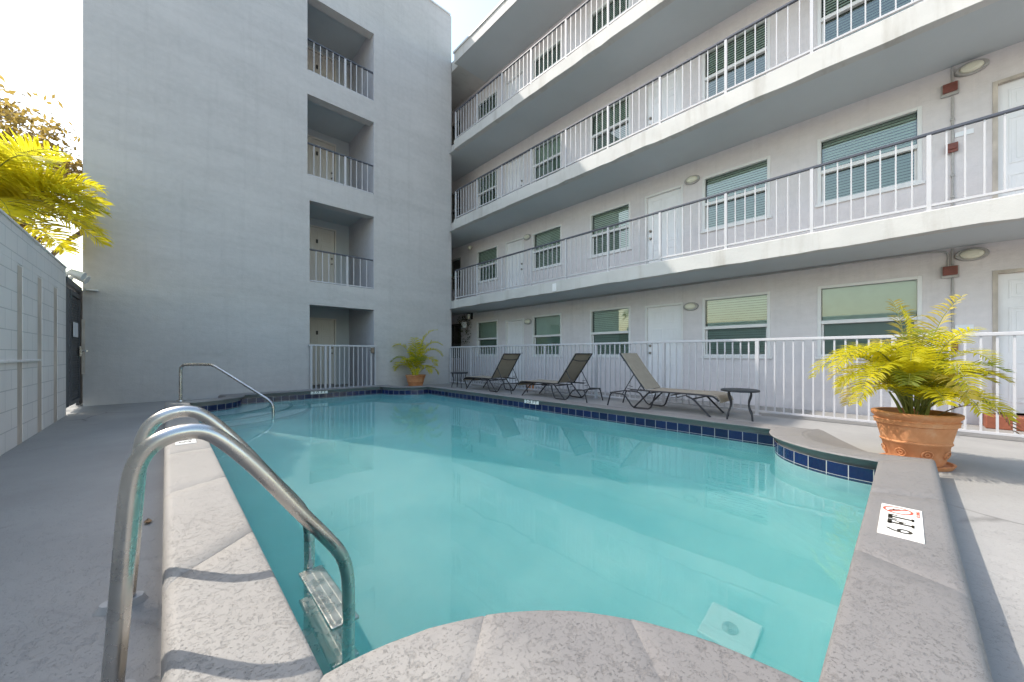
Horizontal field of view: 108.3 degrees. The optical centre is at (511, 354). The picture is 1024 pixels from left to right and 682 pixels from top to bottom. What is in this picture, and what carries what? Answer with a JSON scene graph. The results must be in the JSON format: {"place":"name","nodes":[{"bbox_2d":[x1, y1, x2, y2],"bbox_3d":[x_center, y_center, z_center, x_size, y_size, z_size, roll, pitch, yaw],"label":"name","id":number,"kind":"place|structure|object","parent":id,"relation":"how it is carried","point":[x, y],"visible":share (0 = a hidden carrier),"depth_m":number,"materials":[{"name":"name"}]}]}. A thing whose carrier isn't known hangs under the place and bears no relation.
{"place":"outdoors","nodes":[
{"label":"outdoors","id":0,"kind":"place"},
{"bbox_2d":[0,379,1023,681],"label":"pool deck","id":1,"kind":"structure","parent":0,"point":[58,489],"depth_m":2.05,"materials":[{"name":"grey concrete"}]},
{"bbox_2d":[0,208,66,455],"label":"block wall","id":2,"kind":"structure","parent":1,"relation":"on","point":[32,336],"depth_m":4.25,"materials":[{"name":"grey concrete"}]},
{"bbox_2d":[66,276,87,407],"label":"security gate","id":3,"kind":"structure","parent":2,"relation":"attached to","point":[74,350],"depth_m":6.46,"materials":[{"name":"black metal"}]},
{"bbox_2d":[66,269,90,283],"bbox_3d":[-7.468,-1.327,6.350,0.272,0.194,0.622,0,0,-43],"label":"flood light","id":4,"kind":"object","parent":3,"relation":"attached to","point":[82,277],"visible":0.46,"depth_m":6.20,"materials":[{"name":"white paint"}]},
{"bbox_2d":[92,405,354,681],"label":"pool ladder","id":5,"kind":"object","parent":1,"relation":"attached to","point":[124,596],"visible":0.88,"depth_m":1.14,"materials":[{"name":"silver metal"}]},
{"bbox_2d":[308,344,375,388],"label":"pool gate","id":6,"kind":"structure","parent":1,"relation":"on","point":[372,350],"depth_m":9.95,"materials":[{"name":"white metal"}]},
{"bbox_2d":[405,374,425,385],"bbox_3d":[-2.862,0.790,10.990,0.598,0.360,0.598,0,0,-43],"label":"terracotta pot","id":7,"kind":"object","parent":1,"relation":"on","point":[415,380],"visible":0.83,"depth_m":10.79,"materials":[{"name":"ceramic"}]},
{"bbox_2d":[390,329,443,374],"bbox_3d":[-2.791,-0.033,10.936,1.391,1.434,1.395,0,0,-43],"label":"areca palm","id":8,"kind":"object","parent":7,"relation":"in","point":[414,360],"visible":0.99,"depth_m":10.84,"materials":[{"name":"plant"}]},
{"bbox_2d":[450,372,467,387],"bbox_3d":[-1.538,0.748,10.791,0.512,0.446,0.512,0,0,35],"label":"side table","id":9,"kind":"object","parent":1,"relation":"on","point":[457,373],"visible":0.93,"depth_m":10.64,"materials":[{"name":"plastic"}]},
{"bbox_2d":[463,353,527,393],"bbox_3d":[-0.480,0.478,9.909,0.629,1.003,1.991,0,0,-43],"label":"sun lounger","id":10,"kind":"object","parent":1,"relation":"on","point":[506,365],"visible":0.96,"depth_m":9.62,"materials":[{"name":"brown metal"}]},
{"bbox_2d":[518,353,602,402],"bbox_3d":[1.030,0.478,8.295,0.629,1.003,1.991,0,0,-43],"label":"sun lounger","id":11,"kind":"object","parent":1,"relation":"on","point":[575,367],"visible":0.99,"depth_m":8.01,"materials":[{"name":"grey fabric"}]},
{"bbox_2d":[161,385,992,681],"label":"pool coping","id":12,"kind":"object","parent":1,"relation":"on","point":[906,612],"visible":0.91,"depth_m":1.13,"materials":[{"name":"grey concrete"}]},
{"bbox_2d":[175,439,196,445],"bbox_3d":[-3.146,0.821,3.561,0.148,0.012,0.498,0,0,-43],"label":"depth marker","id":13,"kind":"object","parent":12,"relation":"on","point":[187,441],"visible":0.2,"depth_m":3.42,"materials":[{"name":"white tile"}]},
{"bbox_2d":[177,363,274,414],"bbox_3d":[-4.952,0.788,6.412,1.838,1.264,0.110,0,0,5],"label":"pool handrail","id":14,"kind":"object","parent":12,"relation":"on","point":[227,374],"visible":0.91,"depth_m":6.39,"materials":[{"name":"silver metal"}]},
{"bbox_2d":[311,391,327,393],"bbox_3d":[-4.468,0.882,8.579,0.360,0.068,0.010,0,0,-43],"label":"depth marker","id":15,"kind":"object","parent":12,"relation":"attached to","point":[317,392],"visible":1,"depth_m":8.56,"materials":[{"name":"white tile"}]},
{"bbox_2d":[524,400,538,404],"bbox_3d":[0.359,0.882,6.841,0.010,0.068,0.360,0,0,-43],"label":"depth marker","id":16,"kind":"object","parent":12,"relation":"attached to","point":[531,402],"visible":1,"depth_m":6.84,"materials":[{"name":"white tile"}]},
{"bbox_2d":[877,503,924,543],"bbox_3d":[1.909,0.821,1.817,0.478,0.012,0.148,0,0,-43],"label":"depth marker","id":17,"kind":"object","parent":12,"relation":"on","point":[901,522],"visible":1,"depth_m":1.78,"materials":[{"name":"white tile"}]},
{"bbox_2d":[607,353,732,416],"bbox_3d":[2.695,0.478,6.516,0.629,1.003,1.991,0,0,-43],"label":"sun lounger","id":18,"kind":"object","parent":1,"relation":"on","point":[640,372],"visible":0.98,"depth_m":6.63,"materials":[{"name":"beige fabric"}]},
{"bbox_2d":[449,331,1023,437],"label":"pool fence","id":19,"kind":"object","parent":1,"relation":"on","point":[756,410],"visible":0.84,"depth_m":6.42,"materials":[{"name":"white metal"}]},
{"bbox_2d":[720,388,759,421],"bbox_3d":[3.425,0.748,5.561,0.512,0.446,0.512,0,0,-43],"label":"side table","id":20,"kind":"object","parent":1,"relation":"on","point":[742,390],"visible":0.99,"depth_m":5.47,"materials":[{"name":"plastic"}]},
{"bbox_2d":[871,407,964,471],"bbox_3d":[3.561,0.738,3.271,0.564,0.465,0.564,0,0,-43],"label":"terracotta pot","id":21,"kind":"object","parent":1,"relation":"on","point":[932,435],"visible":0.91,"depth_m":3.11,"materials":[{"name":"ceramic"}]},
{"bbox_2d":[808,294,1020,423],"bbox_3d":[3.453,0.033,3.286,1.271,1.102,1.241,0,0,-43],"label":"areca palm","id":22,"kind":"object","parent":21,"relation":"in","point":[905,373],"visible":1,"depth_m":3.10,"materials":[{"name":"plant"}]},
{"bbox_2d":[937,401,1021,433],"bbox_3d":[3.945,0.536,3.153,0.501,0.256,0.242,0,0,22],"label":"dry frond","id":23,"kind":"object","parent":22,"relation":"part of","point":[990,411],"visible":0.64,"depth_m":3.12,"materials":[{"name":"brown plant"}]},
{"bbox_2d":[198,394,871,681],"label":"pool water","id":24,"kind":"structure","parent":0,"point":[429,510],"depth_m":2.27,"materials":[{"name":"teal liquid"}]},
{"label":"ground","id":25,"kind":"structure","parent":0,"visible":0},
{"bbox_2d":[0,75,82,255],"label":"leafy tree","id":26,"kind":"object","parent":25,"relation":"on","point":[13,118],"visible":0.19,"depth_m":9.00,"materials":[{"name":"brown plant"}]},
{"bbox_2d":[0,129,114,255],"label":"palm tree","id":27,"kind":"object","parent":25,"relation":"on","point":[25,189],"visible":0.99,"depth_m":5.67,"materials":[{"name":"green plant"}]},
{"bbox_2d":[83,0,450,405],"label":"tower block","id":28,"kind":"structure","parent":25,"relation":"on","point":[205,122],"depth_m":8.80,"materials":[{"name":"grey paint"}]},
{"bbox_2d":[82,319,84,373],"bbox_3d":[-7.979,-0.140,6.888,0.040,1.020,0.033,0,0,-43],"label":"strike plate","id":29,"kind":"object","parent":28,"relation":"attached to","point":[83,346],"visible":0.93,"depth_m":6.88,"materials":[{"name":"grey metal"}]},
{"bbox_2d":[307,134,335,181],"bbox_3d":[-5.998,-5.650,11.554,0.930,2.100,0.112,0,0,-43],"label":"door","id":30,"kind":"structure","parent":28,"relation":"in","point":[311,139],"depth_m":11.58,"materials":[{"name":"beige paint"}]},
{"bbox_2d":[307,46,335,81],"bbox_3d":[-5.998,-8.335,11.554,0.930,2.100,0.112,0,0,-43],"label":"door","id":31,"kind":"structure","parent":28,"relation":"in","point":[309,50],"depth_m":11.58,"materials":[{"name":"beige paint"}]},
{"bbox_2d":[310,317,335,384],"bbox_3d":[-5.998,-0.080,11.554,0.930,2.100,0.112,0,0,-43],"label":"door","id":32,"kind":"structure","parent":28,"relation":"in","point":[322,330],"depth_m":11.61,"materials":[{"name":"beige paint"}]},
{"bbox_2d":[310,225,335,284],"bbox_3d":[-5.998,-2.920,11.554,0.930,2.100,0.112,0,0,-43],"label":"door","id":33,"kind":"structure","parent":28,"relation":"in","point":[321,238],"depth_m":11.61,"materials":[{"name":"beige paint"}]},
{"bbox_2d":[307,142,372,193],"bbox_3d":[-4.649,-5.031,10.112,1.710,0.858,0.050,0,0,-43],"label":"tower railing","id":34,"kind":"object","parent":28,"relation":"on","point":[345,157],"visible":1,"depth_m":10.06,"materials":[{"name":"metal"}]},
{"bbox_2d":[307,38,372,100],"bbox_3d":[-4.649,-7.716,10.112,1.710,0.858,0.050,0,0,-43],"label":"tower railing","id":35,"kind":"object","parent":28,"relation":"on","point":[335,53],"visible":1,"depth_m":10.06,"materials":[{"name":"metal"}]},
{"bbox_2d":[310,249,372,288],"bbox_3d":[-4.631,-2.301,10.129,1.660,0.858,0.050,0,0,-43],"label":"tower railing","id":36,"kind":"object","parent":28,"relation":"on","point":[353,257],"visible":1,"depth_m":10.17,"materials":[{"name":"metal"}]},
{"bbox_2d":[449,0,1023,431],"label":"apartment building","id":37,"kind":"structure","parent":25,"relation":"on","point":[877,84],"depth_m":7.05,"materials":[{"name":"white paint"}]},
{"bbox_2d":[451,324,460,357],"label":"window","id":38,"kind":"structure","parent":37,"relation":"in","point":[452,325],"depth_m":14.52,"materials":[{"name":"glass"}]},
{"bbox_2d":[451,257,460,290],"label":"window","id":39,"kind":"structure","parent":37,"relation":"in","point":[459,258],"depth_m":14.47,"materials":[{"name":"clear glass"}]},
{"bbox_2d":[451,190,460,222],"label":"window","id":40,"kind":"structure","parent":37,"relation":"in","point":[452,211],"depth_m":14.55,"materials":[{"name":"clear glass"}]},
{"bbox_2d":[451,118,460,145],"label":"window","id":41,"kind":"structure","parent":37,"relation":"in","point":[452,126],"depth_m":14.52,"materials":[{"name":"white glass"}]},
{"bbox_2d":[456,315,470,342],"bbox_3d":[-1.752,-0.933,13.494,0.522,1.096,0.571,0,0,-43],"label":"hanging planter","id":42,"kind":"object","parent":37,"relation":"hanging from","point":[463,324],"visible":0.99,"depth_m":13.44,"materials":[{"name":"white plant"}]},
{"bbox_2d":[467,313,472,318],"bbox_3d":[-1.550,-1.420,13.478,0.245,0.280,0.170,0,0,-43],"label":"wall lantern","id":43,"kind":"object","parent":37,"relation":"attached to","point":[468,315],"depth_m":13.42,"materials":[{"name":"white metal"}]},
{"bbox_2d":[476,320,497,356],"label":"window","id":44,"kind":"structure","parent":37,"relation":"in","point":[488,329],"depth_m":13.03,"materials":[{"name":"white paint"}]},
{"bbox_2d":[477,245,497,283],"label":"window","id":45,"kind":"structure","parent":37,"relation":"in","point":[496,247],"depth_m":13.00,"materials":[{"name":"white paint"}]},
{"bbox_2d":[478,169,497,207],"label":"window","id":46,"kind":"structure","parent":37,"relation":"in","point":[496,169],"depth_m":13.02,"materials":[{"name":"white paint"}]},
{"bbox_2d":[478,89,497,120],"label":"window","id":47,"kind":"structure","parent":37,"relation":"in","point":[497,89],"depth_m":12.96,"materials":[{"name":"white glass"}]},
{"bbox_2d":[505,155,522,195],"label":"door","id":48,"kind":"structure","parent":37,"relation":"in","point":[509,165],"depth_m":11.99,"materials":[{"name":"white paint"}]},
{"bbox_2d":[505,318,523,382],"bbox_3d":[0.113,-0.080,11.945,0.112,2.100,0.850,0,0,-43],"label":"door","id":49,"kind":"structure","parent":37,"relation":"in","point":[514,328],"depth_m":11.91,"materials":[{"name":"white paint"}]},
{"bbox_2d":[505,237,523,289],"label":"door","id":50,"kind":"structure","parent":37,"relation":"in","point":[516,245],"depth_m":11.98,"materials":[{"name":"white paint"}]},
{"bbox_2d":[506,70,522,99],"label":"door","id":51,"kind":"structure","parent":37,"relation":"in","point":[508,84],"depth_m":11.99,"materials":[{"name":"white paint"}]},
{"bbox_2d":[523,234,530,239],"bbox_3d":[0.452,-3.630,11.447,0.093,0.180,0.310,0,0,-43],"label":"wall light","id":52,"kind":"object","parent":37,"relation":"attached to","point":[527,237],"visible":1,"depth_m":11.40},
{"bbox_2d":[524,319,531,324],"bbox_3d":[0.472,-1.010,11.426,0.093,0.180,0.310,0,0,-43],"label":"wall light","id":53,"kind":"object","parent":37,"relation":"attached to","point":[527,321],"visible":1,"depth_m":11.38,"materials":[{"name":"white glass"}]},
{"bbox_2d":[532,38,560,79],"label":"window","id":54,"kind":"structure","parent":37,"relation":"in","point":[549,49],"depth_m":11.00,"materials":[{"name":"white paint"}]},
{"bbox_2d":[532,313,561,356],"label":"window","id":55,"kind":"structure","parent":37,"relation":"in","point":[549,326],"depth_m":10.99,"materials":[{"name":"glass"}]},
{"bbox_2d":[532,224,561,271],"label":"window","id":56,"kind":"structure","parent":37,"relation":"in","point":[557,227],"depth_m":10.99,"materials":[{"name":"white paint"}]},
{"bbox_2d":[532,134,561,182],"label":"window","id":57,"kind":"structure","parent":37,"relation":"in","point":[548,147],"depth_m":11.02,"materials":[{"name":"white paint"}]},
{"bbox_2d":[455,0,642,138],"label":"balcony railing","id":58,"kind":"object","parent":37,"relation":"on","point":[541,40],"visible":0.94,"depth_m":9.62,"materials":[{"name":"metal"}]},
{"bbox_2d":[588,201,631,258],"bbox_3d":[2.497,-3.110,9.397,0.147,1.170,1.230,0,0,-43],"label":"window","id":59,"kind":"structure","parent":37,"relation":"in","point":[628,204],"depth_m":9.41,"materials":[{"name":"white paint"}]},
{"bbox_2d":[590,306,630,357],"bbox_3d":[2.497,-0.543,9.397,0.147,1.255,1.230,0,0,-43],"label":"window","id":60,"kind":"structure","parent":37,"relation":"in","point":[624,335],"depth_m":9.44,"materials":[{"name":"glass"}]},
{"bbox_2d":[590,95,630,155],"bbox_3d":[2.497,-5.723,9.397,0.147,1.175,1.230,0,0,-43],"label":"window","id":61,"kind":"structure","parent":37,"relation":"in","point":[623,121],"depth_m":9.40,"materials":[{"name":"white paint"}]},
{"bbox_2d":[590,0,630,36],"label":"window","id":62,"kind":"structure","parent":37,"relation":"in","point":[599,9],"depth_m":9.52,"materials":[{"name":"white paint"}]},
{"bbox_2d":[645,66,681,130],"bbox_3d":[3.447,-5.320,8.382,0.112,2.000,0.870,0,0,-43],"label":"door","id":63,"kind":"structure","parent":37,"relation":"in","point":[679,70],"depth_m":8.37,"materials":[{"name":"white paint"}]},
{"bbox_2d":[645,302,682,398],"bbox_3d":[3.447,-0.080,8.382,0.112,2.100,0.870,0,0,-43],"label":"door","id":64,"kind":"structure","parent":37,"relation":"in","point":[663,322],"depth_m":8.35,"materials":[{"name":"white paint"}]},
{"bbox_2d":[645,184,682,263],"bbox_3d":[3.447,-2.690,8.382,0.112,2.000,0.870,0,0,-43],"label":"door","id":65,"kind":"structure","parent":37,"relation":"in","point":[671,197],"depth_m":8.37,"materials":[{"name":"white paint"}]},
{"bbox_2d":[455,0,924,218],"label":"balcony railing","id":66,"kind":"object","parent":37,"relation":"on","point":[765,17],"visible":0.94,"depth_m":7.05,"materials":[{"name":"metal"}]},
{"bbox_2d":[683,302,698,310],"bbox_3d":[3.793,-1.020,7.877,0.093,0.180,0.310,0,0,-43],"label":"wall light","id":67,"kind":"object","parent":37,"relation":"attached to","point":[690,306],"visible":1,"depth_m":7.84,"materials":[{"name":"white glass"}]},
{"bbox_2d":[684,175,699,184],"bbox_3d":[3.813,-3.710,7.855,0.093,0.180,0.310,0,0,-43],"label":"wall light","id":68,"kind":"object","parent":37,"relation":"attached to","point":[692,179],"visible":1,"depth_m":7.82,"materials":[{"name":"white glass"}]},
{"bbox_2d":[700,291,771,358],"bbox_3d":[4.424,-0.543,7.337,0.147,1.255,1.250,0,0,-43],"label":"window","id":69,"kind":"structure","parent":37,"relation":"in","point":[721,327],"depth_m":7.35,"materials":[{"name":"glass"}]},
{"bbox_2d":[700,155,771,233],"bbox_3d":[4.424,-3.110,7.337,0.147,1.170,1.250,0,0,-43],"label":"window","id":70,"kind":"structure","parent":37,"relation":"in","point":[704,205],"depth_m":7.33,"materials":[{"name":"white paint"}]},
{"bbox_2d":[702,17,769,103],"bbox_3d":[4.424,-5.723,7.337,0.147,1.175,1.250,0,0,-43],"label":"window","id":71,"kind":"structure","parent":37,"relation":"in","point":[761,51],"depth_m":7.33,"materials":[{"name":"white glass"}]},
{"bbox_2d":[455,105,1023,299],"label":"balcony railing","id":72,"kind":"object","parent":37,"relation":"on","point":[927,206],"visible":0.96,"depth_m":5.87,"materials":[{"name":"metal"}]},
{"bbox_2d":[815,275,921,359],"bbox_3d":[5.715,-0.543,5.971,0.165,1.255,1.270,0,0,-43],"label":"window","id":73,"kind":"structure","parent":37,"relation":"in","point":[856,308],"depth_m":6.02,"materials":[{"name":"glass"}]},
{"bbox_2d":[817,0,921,49],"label":"window","id":74,"kind":"structure","parent":37,"relation":"in","point":[820,21],"depth_m":6.19,"materials":[{"name":"white paint"}]},
{"bbox_2d":[815,105,924,207],"bbox_3d":[5.708,-3.110,5.965,0.147,1.170,1.270,0,0,-43],"label":"window","id":75,"kind":"structure","parent":37,"relation":"in","point":[917,148],"depth_m":5.95,"materials":[{"name":"white paint"}]},
{"bbox_2d":[941,80,958,98],"bbox_3d":[6.238,-3.775,5.269,0.090,0.170,0.170,0,0,-43],"label":"fire alarm","id":76,"kind":"object","parent":37,"relation":"attached to","point":[950,89],"visible":1,"depth_m":5.25,"materials":[{"name":"red plastic"}]},
{"bbox_2d":[941,265,958,278],"bbox_3d":[6.238,-1.175,5.269,0.090,0.170,0.170,0,0,-43],"label":"fire alarm","id":77,"kind":"object","parent":37,"relation":"attached to","point":[950,271],"visible":1,"depth_m":5.25,"materials":[{"name":"red plastic"}]},
{"bbox_2d":[945,342,957,350],"bbox_3d":[6.243,-0.105,5.253,0.045,0.130,0.120,0,0,-43],"label":"pull station","id":78,"kind":"object","parent":37,"relation":"attached to","point":[956,347],"visible":0.39,"depth_m":5.23,"materials":[{"name":"red plastic"}]},
{"bbox_2d":[948,141,957,152],"bbox_3d":[6.243,-2.935,5.253,0.045,0.130,0.120,0,0,-43],"label":"pull station","id":79,"kind":"object","parent":37,"relation":"attached to","point":[952,147],"visible":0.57,"depth_m":5.24,"materials":[{"name":"red plastic"}]},
{"bbox_2d":[955,128,973,137],"bbox_3d":[6.355,-3.110,5.201,0.012,0.070,0.170,0,0,-43],"label":"wall sign","id":80,"kind":"object","parent":37,"relation":"attached to","point":[961,133],"visible":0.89,"depth_m":5.20,"materials":[{"name":"white plastic"}]},
{"bbox_2d":[955,324,973,329],"bbox_3d":[6.355,-0.380,5.201,0.012,0.070,0.170,0,0,-43],"label":"wall sign","id":81,"kind":"object","parent":37,"relation":"attached to","point":[970,326],"visible":0.81,"depth_m":5.20,"materials":[{"name":"white plastic"}]},
{"bbox_2d":[954,58,989,76],"bbox_3d":[6.369,-3.980,5.124,0.093,0.180,0.310,0,0,-43],"label":"wall light","id":82,"kind":"object","parent":37,"relation":"attached to","point":[972,67],"visible":1,"depth_m":5.11,"materials":[{"name":"white glass"}]},
{"bbox_2d":[954,247,989,260],"bbox_3d":[6.369,-1.390,5.124,0.093,0.180,0.310,0,0,-43],"label":"wall light","id":83,"kind":"object","parent":37,"relation":"attached to","point":[973,254],"visible":1,"depth_m":5.11,"materials":[{"name":"white glass"}]},
{"bbox_2d":[993,268,1023,412],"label":"door","id":84,"kind":"structure","parent":37,"relation":"in","point":[1008,285],"depth_m":4.95,"materials":[{"name":"white paint"}]},
{"bbox_2d":[993,72,1023,197],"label":"door","id":85,"kind":"structure","parent":37,"relation":"in","point":[1008,93],"depth_m":4.95,"materials":[{"name":"white paint"}]},
{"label":"pool shell","id":86,"kind":"structure","parent":0,"visible":0},
{"bbox_2d":[197,389,875,483],"bbox_3d":[-1.325,0.989,5.235,4.720,0.152,9.245,0,0,-43],"label":"pool tile band","id":87,"kind":"object","parent":86,"relation":"attached to","point":[859,474],"visible":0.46,"depth_m":5.24,"materials":[{"name":"blue tile"}]}
]}

